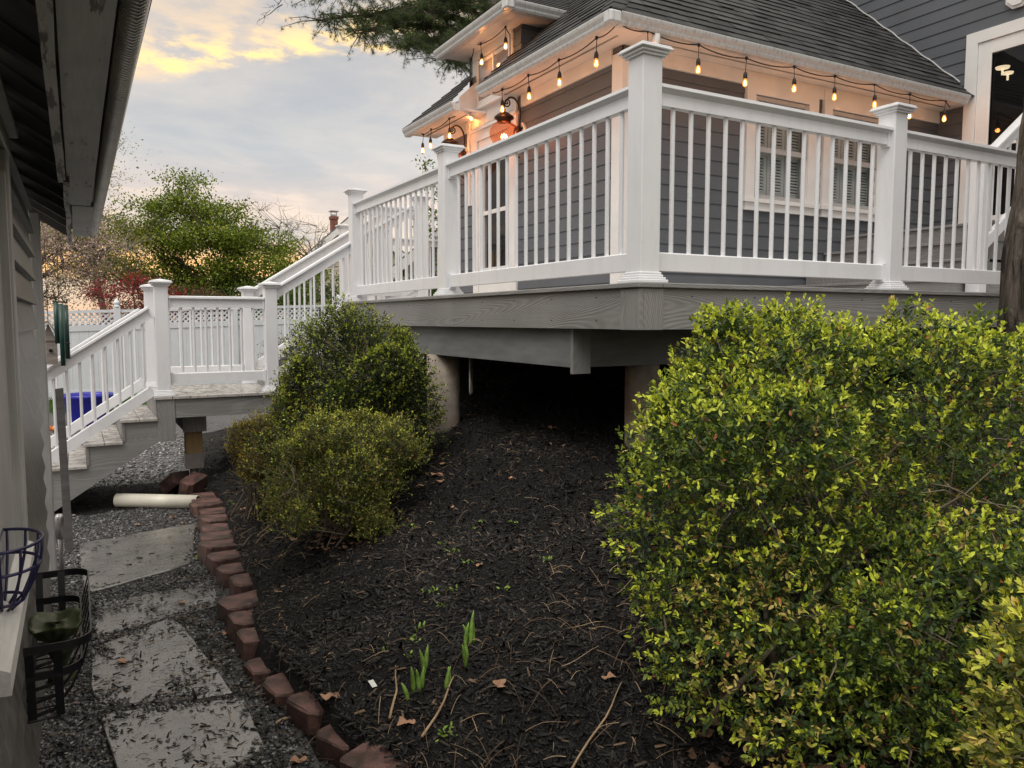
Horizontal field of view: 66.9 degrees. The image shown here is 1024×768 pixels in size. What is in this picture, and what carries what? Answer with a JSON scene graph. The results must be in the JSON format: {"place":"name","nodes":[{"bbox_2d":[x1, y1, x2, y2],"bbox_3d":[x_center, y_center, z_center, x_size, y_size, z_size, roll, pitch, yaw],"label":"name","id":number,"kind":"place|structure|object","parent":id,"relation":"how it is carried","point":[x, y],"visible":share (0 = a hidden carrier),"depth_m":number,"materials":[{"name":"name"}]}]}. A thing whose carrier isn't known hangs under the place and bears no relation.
{"place":"outdoors","nodes":[
{"label":"outdoors","id":0,"kind":"place"},
{"bbox_2d":[50,423,184,516],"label":"gravel","id":1,"kind":"structure","parent":0,"point":[130,465],"depth_m":8.56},
{"bbox_2d":[39,507,319,767],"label":"gravel","id":2,"kind":"structure","parent":0,"point":[47,763],"depth_m":3.66,"materials":[{"name":"gravel"}]},
{"bbox_2d":[274,717,289,724],"bbox_3d":[-0.894,1.327,3.072,0.024,0.013,0.098,4,6,43],"label":"stick","id":3,"kind":"object","parent":2,"relation":"on","point":[278,721],"visible":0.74,"depth_m":3.06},
{"bbox_2d":[290,755,306,762],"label":"fallen leaf","id":4,"kind":"object","parent":2,"relation":"on","point":[295,758],"visible":1,"depth_m":2.81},
{"bbox_2d":[49,380,346,413],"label":"lawn grass","id":5,"kind":"structure","parent":0,"point":[50,404],"depth_m":14.57,"materials":[{"name":"green plant"}]},
{"bbox_2d":[41,0,553,323],"label":"sky","id":6,"kind":"structure","parent":0,"point":[287,117],"materials":[{"name":"grey"}]},
{"bbox_2d":[39,324,1023,767],"bbox_3d":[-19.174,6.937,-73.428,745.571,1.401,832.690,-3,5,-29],"label":"ground","id":7,"kind":"structure","parent":0,"point":[217,426],"depth_m":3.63,"materials":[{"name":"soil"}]},
{"bbox_2d":[54,514,64,569],"bbox_3d":[-2.872,1.037,4.934,0.056,0.425,0.056,-3,5,-29],"label":"utility pipe","id":8,"kind":"object","parent":7,"relation":"on","point":[59,528],"visible":0.8,"depth_m":4.91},
{"bbox_2d":[55,388,72,550],"bbox_3d":[-3.114,0.621,5.396,0.057,1.180,0.168,-4,6,-38],"label":"wooden stake","id":9,"kind":"object","parent":7,"relation":"on","point":[63,455],"visible":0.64,"depth_m":5.38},
{"bbox_2d":[0,0,151,767],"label":"garage","id":10,"kind":"structure","parent":7,"relation":"on","point":[67,69],"depth_m":2.38,"materials":[{"name":"wood"}]},
{"bbox_2d":[0,74,34,696],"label":"window frame","id":11,"kind":"structure","parent":10,"relation":"in","point":[13,492],"depth_m":2.36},
{"bbox_2d":[0,527,43,611],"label":"wire basket","id":12,"kind":"object","parent":10,"relation":"on","point":[33,569],"visible":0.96,"depth_m":1.96,"materials":[{"name":"metal"}]},
{"bbox_2d":[43,231,57,364],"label":"bird house","id":13,"kind":"structure","parent":10,"relation":"hanging from","point":[52,352],"depth_m":6.14,"materials":[{"name":"black paint"}]},
{"bbox_2d":[23,568,91,723],"bbox_3d":[-1.593,0.898,2.743,0.188,0.266,0.805,-3,5,-29],"label":"window box basket","id":14,"kind":"object","parent":10,"relation":"attached to","point":[34,652],"depth_m":2.47,"materials":[{"name":"metal"}]},
{"bbox_2d":[29,606,82,682],"bbox_3d":[-1.580,0.917,2.695,0.159,0.228,0.240,-3,5,-29],"label":"scalloped urn","id":15,"kind":"object","parent":14,"relation":"in","point":[54,627],"visible":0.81,"depth_m":2.68,"materials":[{"name":"stone"}]},
{"bbox_2d":[52,252,70,365],"bbox_3d":[-3.485,-0.589,6.007,0.102,0.890,0.109,2,5,24],"label":"wind chime","id":16,"kind":"object","parent":10,"relation":"hanging from","point":[61,325],"visible":1,"depth_m":5.99,"materials":[{"name":"black paint"}]},
{"bbox_2d":[40,214,116,268],"bbox_3d":[-16.035,-4.181,26.248,4.977,7.245,3.607,-3,5,-29],"label":"bare tree","id":17,"kind":"object","parent":7,"relation":"on","point":[65,235],"visible":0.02,"depth_m":26.50,"materials":[{"name":"brown plant"}]},
{"bbox_2d":[64,392,112,425],"bbox_3d":[-6.551,0.385,11.991,0.717,0.470,0.717,2,5,21],"label":"blue tub","id":18,"kind":"object","parent":7,"relation":"on","point":[75,407],"visible":0.3,"depth_m":11.71,"materials":[{"name":"plastic"}]},
{"bbox_2d":[40,207,142,310],"bbox_3d":[-12.463,-2.605,20.336,5.250,5.069,3.750,-1,5,-10],"label":"blossom tree","id":19,"kind":"object","parent":7,"relation":"on","point":[66,267],"visible":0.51,"depth_m":20.36,"materials":[{"name":"brown plant"}]},
{"bbox_2d":[41,127,186,323],"bbox_3d":[-12.400,-4.043,22.747,5.288,7.566,3.758,-3,5,-29],"label":"tree","id":20,"kind":"object","parent":7,"relation":"on","point":[127,236],"visible":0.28,"depth_m":22.92,"materials":[{"name":"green plant"}]},
{"bbox_2d":[54,478,177,516],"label":"mulch","id":21,"kind":"object","parent":7,"relation":"on","point":[109,495],"visible":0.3,"depth_m":7.12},
{"bbox_2d":[79,524,195,593],"bbox_3d":[-2.501,1.178,5.292,0.791,0.050,1.320,-3,5,-29],"label":"stepping stone","id":22,"kind":"object","parent":7,"relation":"on","point":[123,549],"visible":0.74,"depth_m":5.23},
{"bbox_2d":[79,529,192,591],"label":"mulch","id":23,"kind":"object","parent":22,"relation":"on","point":[135,551],"visible":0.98,"depth_m":5.25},
{"bbox_2d":[75,268,208,346],"bbox_3d":[-8.806,-1.431,18.721,3.167,2.994,2.275,-3,5,-29],"label":"shrub","id":24,"kind":"object","parent":7,"relation":"on","point":[113,296],"visible":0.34,"depth_m":18.29,"materials":[{"name":"red plant"}]},
{"bbox_2d":[95,582,217,633],"bbox_3d":[-1.979,1.268,4.347,0.639,0.050,0.567,-3,5,-29],"label":"stepping stone","id":25,"kind":"object","parent":7,"relation":"on","point":[111,624],"visible":0.65,"depth_m":4.32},
{"bbox_2d":[113,493,200,508],"bbox_3d":[-3.027,0.999,6.622,0.716,0.121,0.116,0,5,4],"label":"drain pipe","id":26,"kind":"object","parent":7,"relation":"on","point":[151,500],"visible":0.79,"depth_m":6.58,"materials":[{"name":"plastic"}]},
{"bbox_2d":[90,618,231,710],"bbox_3d":[-1.676,1.314,3.635,0.526,0.050,1.018,-3,5,-29],"label":"stepping stone","id":27,"kind":"object","parent":7,"relation":"on","point":[146,677],"visible":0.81,"depth_m":3.54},
{"bbox_2d":[117,658,129,663],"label":"fallen leaf","id":28,"kind":"object","parent":27,"relation":"on","point":[122,660],"visible":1,"depth_m":3.61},
{"bbox_2d":[91,582,261,767],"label":"mulch","id":29,"kind":"object","parent":27,"relation":"on","point":[143,717],"visible":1,"depth_m":3.30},
{"bbox_2d":[158,470,189,493],"bbox_3d":[-3.108,0.908,7.187,0.176,0.135,0.274,-38,-10,11],"label":"edging block","id":30,"kind":"object","parent":7,"relation":"on","point":[169,483],"depth_m":7.07,"materials":[{"name":"brick"}]},
{"bbox_2d":[101,698,262,767],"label":"stepping stone","id":31,"kind":"object","parent":7,"relation":"on","point":[176,722],"visible":0.81,"depth_m":2.95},
{"bbox_2d":[42,600,333,766],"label":"twig litter","id":32,"kind":"object","parent":7,"relation":"on","point":[181,686],"visible":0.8,"depth_m":3.32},
{"bbox_2d":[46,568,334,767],"bbox_3d":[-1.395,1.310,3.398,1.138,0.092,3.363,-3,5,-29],"label":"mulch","id":33,"kind":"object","parent":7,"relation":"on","point":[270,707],"visible":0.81,"depth_m":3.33,"materials":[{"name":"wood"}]},
{"bbox_2d":[178,472,207,494],"bbox_3d":[-2.861,0.918,6.936,0.134,0.176,0.274,15,15,6],"label":"edging block","id":34,"kind":"object","parent":7,"relation":"on","point":[195,482],"depth_m":6.87,"materials":[{"name":"brick"}]},
{"bbox_2d":[73,164,331,326],"bbox_3d":[-10.014,-3.885,25.893,8.045,6.721,4.451,-1,5,-14],"label":"tree","id":35,"kind":"object","parent":7,"relation":"on","point":[227,242],"visible":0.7,"depth_m":25.06,"materials":[{"name":"green plant"}]},
{"bbox_2d":[189,492,216,501],"bbox_3d":[-2.643,1.045,6.692,0.259,0.176,0.220,-1,8,-27],"label":"edging block","id":36,"kind":"object","parent":7,"relation":"on","point":[206,495],"depth_m":6.66,"materials":[{"name":"brick"}]},
{"bbox_2d":[168,283,238,326],"bbox_3d":[-7.786,-1.264,19.396,2.311,2.549,1.963,-3,5,-29],"label":"shrub","id":37,"kind":"object","parent":7,"relation":"on","point":[200,294],"visible":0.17,"depth_m":19.22,"materials":[{"name":"green plant"}]},
{"bbox_2d":[189,498,222,516],"bbox_3d":[-2.522,1.062,6.444,0.269,0.173,0.192,-4,6,-36],"label":"edging block","id":38,"kind":"object","parent":7,"relation":"on","point":[195,507],"depth_m":6.38,"materials":[{"name":"brick"}]},
{"bbox_2d":[198,507,225,516],"bbox_3d":[-2.370,1.092,6.198,0.235,0.175,0.202,-1,4,-35],"label":"edging block","id":39,"kind":"object","parent":7,"relation":"on","point":[212,511],"depth_m":6.15,"materials":[{"name":"brick"}]},
{"bbox_2d":[197,514,228,532],"bbox_3d":[-2.255,1.107,5.953,0.270,0.176,0.216,3,2,-42],"label":"edging block","id":40,"kind":"object","parent":7,"relation":"on","point":[212,519],"depth_m":5.88,"materials":[{"name":"brick"}]},
{"bbox_2d":[200,523,229,533],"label":"edging block","id":41,"kind":"structure","parent":7,"relation":"on","point":[208,528],"depth_m":5.66,"materials":[{"name":"brick"}]},
{"bbox_2d":[199,530,233,541],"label":"edging block","id":42,"kind":"structure","parent":7,"relation":"on","point":[214,536],"depth_m":5.41,"materials":[{"name":"brick"}]},
{"bbox_2d":[197,539,236,565],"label":"edging block","id":43,"kind":"structure","parent":7,"relation":"on","point":[205,549],"depth_m":5.14,"materials":[{"name":"brick"}]},
{"bbox_2d":[51,334,383,511],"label":"side staircase","id":44,"kind":"structure","parent":7,"relation":"on","point":[134,433],"depth_m":6.74,"materials":[{"name":"wood"}]},
{"bbox_2d":[47,216,376,447],"bbox_3d":[-3.169,-0.423,7.799,3.904,2.767,0.180,-3,5,-29],"label":"stair railing","id":45,"kind":"object","parent":44,"relation":"on","point":[303,262],"visible":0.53,"depth_m":7.81,"materials":[{"name":"white plastic"}]},
{"bbox_2d":[47,204,414,462],"bbox_3d":[-2.656,-0.338,6.888,3.904,2.747,0.180,-3,5,-29],"label":"stair railing","id":46,"kind":"object","parent":44,"relation":"on","point":[164,302],"visible":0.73,"depth_m":6.74,"materials":[{"name":"white plastic"}]},
{"bbox_2d":[206,549,240,575],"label":"edging block","id":47,"kind":"structure","parent":7,"relation":"on","point":[214,560],"depth_m":4.92,"materials":[{"name":"brick"}]},
{"bbox_2d":[216,562,243,587],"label":"edging block","id":48,"kind":"structure","parent":7,"relation":"on","point":[225,572],"depth_m":4.70,"materials":[{"name":"brick"}]},
{"bbox_2d":[44,295,423,399],"bbox_3d":[-5.097,-1.065,17.637,16.356,2.437,0.152,-3,5,-29],"label":"vinyl fence","id":49,"kind":"object","parent":7,"relation":"on","point":[77,338],"visible":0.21,"depth_m":16.20,"materials":[{"name":"plastic"}]},
{"bbox_2d":[217,590,258,624],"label":"edging block","id":50,"kind":"structure","parent":7,"relation":"on","point":[227,606],"depth_m":4.14,"materials":[{"name":"brick"}]},
{"bbox_2d":[226,610,254,641],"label":"edging block","id":51,"kind":"structure","parent":7,"relation":"on","point":[237,621],"depth_m":3.89,"materials":[{"name":"brick"}]},
{"bbox_2d":[229,573,252,595],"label":"edging block","id":52,"kind":"structure","parent":7,"relation":"on","point":[240,583],"depth_m":4.45,"materials":[{"name":"brick"}]},
{"bbox_2d":[235,627,259,660],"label":"edging block","id":53,"kind":"structure","parent":7,"relation":"on","point":[247,641],"depth_m":3.68,"materials":[{"name":"brick"}]},
{"bbox_2d":[243,657,270,684],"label":"edging block","id":54,"kind":"structure","parent":7,"relation":"on","point":[256,669],"depth_m":3.45,"materials":[{"name":"brick"}]},
{"bbox_2d":[219,479,325,568],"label":"twig litter","id":55,"kind":"object","parent":7,"relation":"on","point":[260,532],"visible":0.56,"depth_m":5.02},
{"bbox_2d":[222,399,331,521],"bbox_3d":[-1.606,0.523,5.404,0.729,0.916,0.882,-3,5,-29],"label":"bush","id":56,"kind":"object","parent":7,"relation":"on","point":[247,432],"visible":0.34,"depth_m":5.37,"materials":[{"name":"green plant"}]},
{"bbox_2d":[257,329,296,357],"bbox_3d":[-4.517,-0.436,15.585,1.448,1.526,1.614,3,6,32],"label":"shrub","id":57,"kind":"object","parent":7,"relation":"on","point":[279,341],"visible":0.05,"depth_m":15.45,"materials":[{"name":"green plant"}]},
{"bbox_2d":[262,673,293,707],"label":"edging block","id":58,"kind":"structure","parent":7,"relation":"on","point":[277,688],"depth_m":3.26,"materials":[{"name":"brick"}]},
{"bbox_2d":[230,196,338,298],"bbox_3d":[-9.674,-4.598,33.322,5.640,6.916,3.055,-3,5,-29],"label":"bare tree","id":59,"kind":"object","parent":7,"relation":"on","point":[309,242],"visible":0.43,"depth_m":33.14,"materials":[{"name":"brown plant"}]},
{"bbox_2d":[201,267,404,324],"bbox_3d":[-5.468,-1.720,21.454,7.081,3.123,3.343,-3,5,-29],"label":"shrub","id":60,"kind":"object","parent":7,"relation":"on","point":[328,295],"visible":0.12,"depth_m":20.94,"materials":[{"name":"green plant"}]},
{"bbox_2d":[286,691,323,734],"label":"edging block","id":61,"kind":"structure","parent":7,"relation":"on","point":[304,712],"depth_m":3.04,"materials":[{"name":"brick"}]},
{"bbox_2d":[320,692,339,699],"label":"fallen leaf","id":62,"kind":"object","parent":7,"relation":"on","point":[327,696],"visible":1,"depth_m":3.00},
{"bbox_2d":[316,724,348,765],"bbox_3d":[-0.580,1.375,2.933,0.215,0.177,0.283,4,6,36],"label":"edging block","id":63,"kind":"object","parent":7,"relation":"on","point":[331,744],"depth_m":2.83,"materials":[{"name":"brick"}]},
{"bbox_2d":[226,398,450,546],"bbox_3d":[-0.963,0.502,4.522,1.303,0.850,0.971,-3,5,-29],"label":"bush","id":64,"kind":"object","parent":7,"relation":"on","point":[336,440],"visible":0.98,"depth_m":4.38,"materials":[{"name":"green plant"}]},
{"bbox_2d":[244,292,449,494],"bbox_3d":[-1.136,0.073,5.221,1.328,1.408,1.138,-3,5,-29],"label":"boxwood bush","id":65,"kind":"object","parent":7,"relation":"on","point":[379,381],"visible":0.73,"depth_m":5.03,"materials":[{"name":"green plant"}]},
{"bbox_2d":[296,210,404,304],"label":"neighbour house","id":66,"kind":"structure","parent":7,"relation":"on","point":[333,218],"depth_m":40.23,"materials":[{"name":"beige"}]},
{"bbox_2d":[305,510,396,549],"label":"leaf litter","id":67,"kind":"object","parent":7,"relation":"on","point":[345,546],"visible":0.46,"depth_m":4.44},
{"bbox_2d":[340,741,410,767],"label":"edging block","id":68,"kind":"object","parent":7,"relation":"on","point":[363,755],"depth_m":2.62,"materials":[{"name":"brick"}]},
{"bbox_2d":[280,0,499,82],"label":"pine tree","id":69,"kind":"object","parent":7,"relation":"on","point":[420,17],"visible":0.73,"depth_m":17.43,"materials":[{"name":"green plant"}]},
{"bbox_2d":[257,0,305,22],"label":"bare branch","id":70,"kind":"object","parent":69,"relation":"attached to","point":[275,8],"visible":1,"depth_m":11.99,"materials":[{"name":"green plant"}]},
{"bbox_2d":[388,665,397,719],"bbox_3d":[-0.443,1.161,2.929,0.022,0.079,0.276,0,5,-3],"label":"stick","id":71,"kind":"object","parent":7,"relation":"on","point":[392,706],"visible":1,"depth_m":2.88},
{"bbox_2d":[397,716,415,725],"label":"fallen leaf","id":72,"kind":"object","parent":7,"relation":"on","point":[402,720],"visible":1,"depth_m":2.76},
{"bbox_2d":[379,262,436,363],"bbox_3d":[-1.194,-1.026,14.802,3.827,2.829,2.446,-3,5,-29],"label":"shrub","id":73,"kind":"object","parent":7,"relation":"on","point":[433,291],"visible":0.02,"depth_m":14.43,"materials":[{"name":"green plant"}]},
{"bbox_2d":[401,666,424,700],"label":"bulb shoots","id":74,"kind":"object","parent":7,"relation":"on","point":[420,680],"visible":0.98,"depth_m":2.90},
{"bbox_2d":[404,628,423,641],"bbox_3d":[-0.413,1.062,3.291,0.078,0.030,0.137,0,5,4],"label":"sprout","id":75,"kind":"object","parent":7,"relation":"on","point":[411,638],"visible":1,"depth_m":3.26,"materials":[{"name":"green plant"}]},
{"bbox_2d":[393,229,437,293],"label":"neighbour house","id":76,"kind":"structure","parent":7,"relation":"on","point":[403,258],"depth_m":21.57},
{"bbox_2d":[412,153,437,274],"bbox_3d":[-1.274,-1.721,13.430,0.979,4.434,0.910,-3,5,-29],"label":"young tree","id":77,"kind":"object","parent":7,"relation":"on","point":[429,208],"visible":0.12,"depth_m":13.25,"materials":[{"name":"green plant"}]},
{"bbox_2d":[421,676,453,737],"bbox_3d":[-0.258,1.158,2.789,0.022,0.096,0.281,2,5,19],"label":"stick","id":78,"kind":"object","parent":7,"relation":"on","point":[432,720],"visible":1,"depth_m":2.76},
{"bbox_2d":[435,721,453,741],"bbox_3d":[-0.225,1.194,2.657,0.109,0.021,0.074,-6,8,-54],"label":"sprout","id":79,"kind":"object","parent":7,"relation":"on","point":[450,732],"visible":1,"depth_m":2.67,"materials":[{"name":"green plant"}]},
{"bbox_2d":[444,666,451,690],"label":"bulb shoots","id":80,"kind":"object","parent":7,"relation":"on","point":[448,677],"visible":0.85,"depth_m":2.89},
{"bbox_2d":[462,640,468,667],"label":"bulb shoots","id":81,"kind":"object","parent":7,"relation":"on","point":[465,652],"visible":0.99,"depth_m":2.97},
{"bbox_2d":[237,414,700,706],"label":"twig litter","id":82,"kind":"object","parent":7,"relation":"on","point":[452,559],"visible":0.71,"depth_m":3.80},
{"bbox_2d":[492,679,505,686],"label":"fallen leaf","id":83,"kind":"object","parent":7,"relation":"on","point":[500,683],"visible":1,"depth_m":2.79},
{"bbox_2d":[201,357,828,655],"bbox_3d":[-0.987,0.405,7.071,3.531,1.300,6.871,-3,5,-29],"label":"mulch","id":84,"kind":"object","parent":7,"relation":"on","point":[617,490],"visible":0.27,"depth_m":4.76,"materials":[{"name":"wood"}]},
{"bbox_2d":[601,671,615,678],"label":"fallen leaf","id":85,"kind":"object","parent":7,"relation":"on","point":[609,674],"visible":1,"depth_m":2.75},
{"bbox_2d":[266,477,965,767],"bbox_3d":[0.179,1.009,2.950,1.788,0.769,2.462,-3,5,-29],"label":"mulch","id":86,"kind":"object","parent":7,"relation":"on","point":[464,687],"visible":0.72,"depth_m":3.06,"materials":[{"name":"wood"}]},
{"bbox_2d":[368,680,376,687],"bbox_3d":[-0.538,1.157,2.996,0.024,0.002,0.034,4,30,-47],"label":"plant tag","id":87,"kind":"object","parent":86,"relation":"on","point":[372,683],"visible":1,"depth_m":2.99,"materials":[{"name":"plastic"}]},
{"bbox_2d":[419,645,428,674],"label":"bulb shoots","id":88,"kind":"object","parent":86,"relation":"on","point":[424,660],"visible":0.89,"depth_m":3.00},
{"bbox_2d":[462,610,474,646],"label":"bulb shoots","id":89,"kind":"object","parent":86,"relation":"on","point":[469,634],"visible":0.88,"depth_m":3.12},
{"bbox_2d":[571,682,621,767],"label":"stick","id":90,"kind":"object","parent":86,"relation":"on","point":[586,744],"visible":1,"depth_m":2.52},
{"bbox_2d":[319,282,998,447],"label":"deck","id":91,"kind":"structure","parent":7,"relation":"on","point":[635,329],"depth_m":4.47,"materials":[{"name":"wood"}]},
{"bbox_2d":[335,216,437,306],"bbox_3d":[-0.852,-1.540,10.008,2.386,1.079,1.736,-3,5,-29],"label":"deck railing","id":92,"kind":"object","parent":91,"relation":"on","point":[342,228],"visible":0.07,"depth_m":10.10,"materials":[{"name":"white plastic"}]},
{"bbox_2d":[363,195,430,296],"bbox_3d":[-1.153,-1.347,7.669,0.728,1.079,0.195,-3,5,-29],"label":"deck railing","id":93,"kind":"object","parent":91,"relation":"on","point":[420,293],"visible":0.29,"depth_m":7.70,"materials":[{"name":"white plastic"}]},
{"bbox_2d":[343,40,673,301],"bbox_3d":[-0.433,-1.185,5.540,0.186,1.104,4.504,-3,5,-29],"label":"deck railing","id":94,"kind":"object","parent":91,"relation":"on","point":[638,99],"visible":0.91,"depth_m":4.51,"materials":[{"name":"white plastic"}]},
{"bbox_2d":[659,83,1016,289],"bbox_3d":[2.359,-1.098,4.634,3.864,1.079,0.186,-3,5,-29],"label":"deck railing","id":95,"kind":"object","parent":91,"relation":"on","point":[892,137],"visible":0.9,"depth_m":4.38,"materials":[{"name":"white plastic"}]},
{"bbox_2d":[790,220,1004,292],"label":"entry steps","id":96,"kind":"structure","parent":91,"relation":"on","point":[862,283],"depth_m":7.29,"materials":[{"name":"wood"}]},
{"bbox_2d":[965,113,1022,291],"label":"stair railing","id":97,"kind":"object","parent":91,"relation":"on","point":[1007,137],"visible":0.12,"depth_m":6.52,"materials":[{"name":"white plastic"}]},
{"bbox_2d":[354,521,972,767],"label":"twig litter","id":98,"kind":"object","parent":7,"relation":"on","point":[600,697],"visible":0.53,"depth_m":2.75,"materials":[{"name":"wood"}]},
{"bbox_2d":[402,0,1023,293],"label":"house","id":99,"kind":"structure","parent":7,"relation":"on","point":[964,59],"depth_m":8.01,"materials":[{"name":"wood"}]},
{"bbox_2d":[441,125,468,177],"bbox_3d":[-0.720,-2.834,9.441,0.398,0.646,0.317,-3,5,-29],"label":"wall lantern","id":100,"kind":"object","parent":99,"relation":"attached to","point":[448,140],"depth_m":9.43,"materials":[{"name":"brown metal"}]},
{"bbox_2d":[478,128,510,292],"bbox_3d":[-0.181,-1.896,8.982,0.042,1.930,0.820,-3,5,-29],"label":"side door","id":101,"kind":"structure","parent":99,"relation":"in","point":[497,287],"depth_m":9.09,"materials":[{"name":"white wood"}]},
{"bbox_2d":[494,96,526,157],"bbox_3d":[-0.049,-2.736,8.250,0.398,0.646,0.317,-3,5,-29],"label":"wall lantern","id":102,"kind":"object","parent":99,"relation":"attached to","point":[503,117],"depth_m":8.23,"materials":[{"name":"brown metal"}]},
{"bbox_2d":[421,26,950,151],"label":"string lights","id":103,"kind":"object","parent":99,"relation":"hanging from","point":[746,58],"visible":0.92,"depth_m":7.56,"materials":[{"name":"rubber"}]},
{"bbox_2d":[743,73,819,215],"bbox_3d":[2.691,-2.383,7.849,1.080,1.295,0.190,-3,5,-29],"label":"window","id":104,"kind":"structure","parent":99,"relation":"in","point":[757,88],"depth_m":7.84,"materials":[{"name":"paint"}]},
{"bbox_2d":[819,90,887,221],"bbox_3d":[3.659,-2.427,8.390,1.080,1.295,0.190,-3,5,-29],"label":"window","id":105,"kind":"structure","parent":99,"relation":"in","point":[847,106],"depth_m":8.35,"materials":[{"name":"paint"}]},
{"bbox_2d":[974,30,1023,219],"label":"door frame","id":106,"kind":"structure","parent":99,"relation":"in","point":[987,49],"depth_m":8.53,"materials":[{"name":"white wood"}]},
{"bbox_2d":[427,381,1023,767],"bbox_3d":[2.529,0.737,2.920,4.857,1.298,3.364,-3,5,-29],"label":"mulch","id":107,"kind":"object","parent":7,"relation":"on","point":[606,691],"visible":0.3,"depth_m":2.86,"materials":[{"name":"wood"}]},
{"bbox_2d":[590,292,1023,767],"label":"boxwood bush","id":108,"kind":"object","parent":7,"relation":"on","point":[863,636],"visible":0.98,"depth_m":2.34,"materials":[{"name":"green plant"}]},
{"bbox_2d":[686,657,944,767],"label":"leaf litter","id":109,"kind":"object","parent":7,"relation":"on","point":[708,733],"visible":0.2,"depth_m":2.37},
{"bbox_2d":[943,577,1023,767],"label":"boxwood bush","id":110,"kind":"object","parent":7,"relation":"on","point":[1007,741],"visible":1,"depth_m":1.50,"materials":[{"name":"green plant"}]},
{"bbox_2d":[992,109,1023,405],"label":"tree","id":111,"kind":"object","parent":7,"relation":"on","point":[1011,295],"visible":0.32,"depth_m":4.29,"materials":[{"name":"brown plant"}]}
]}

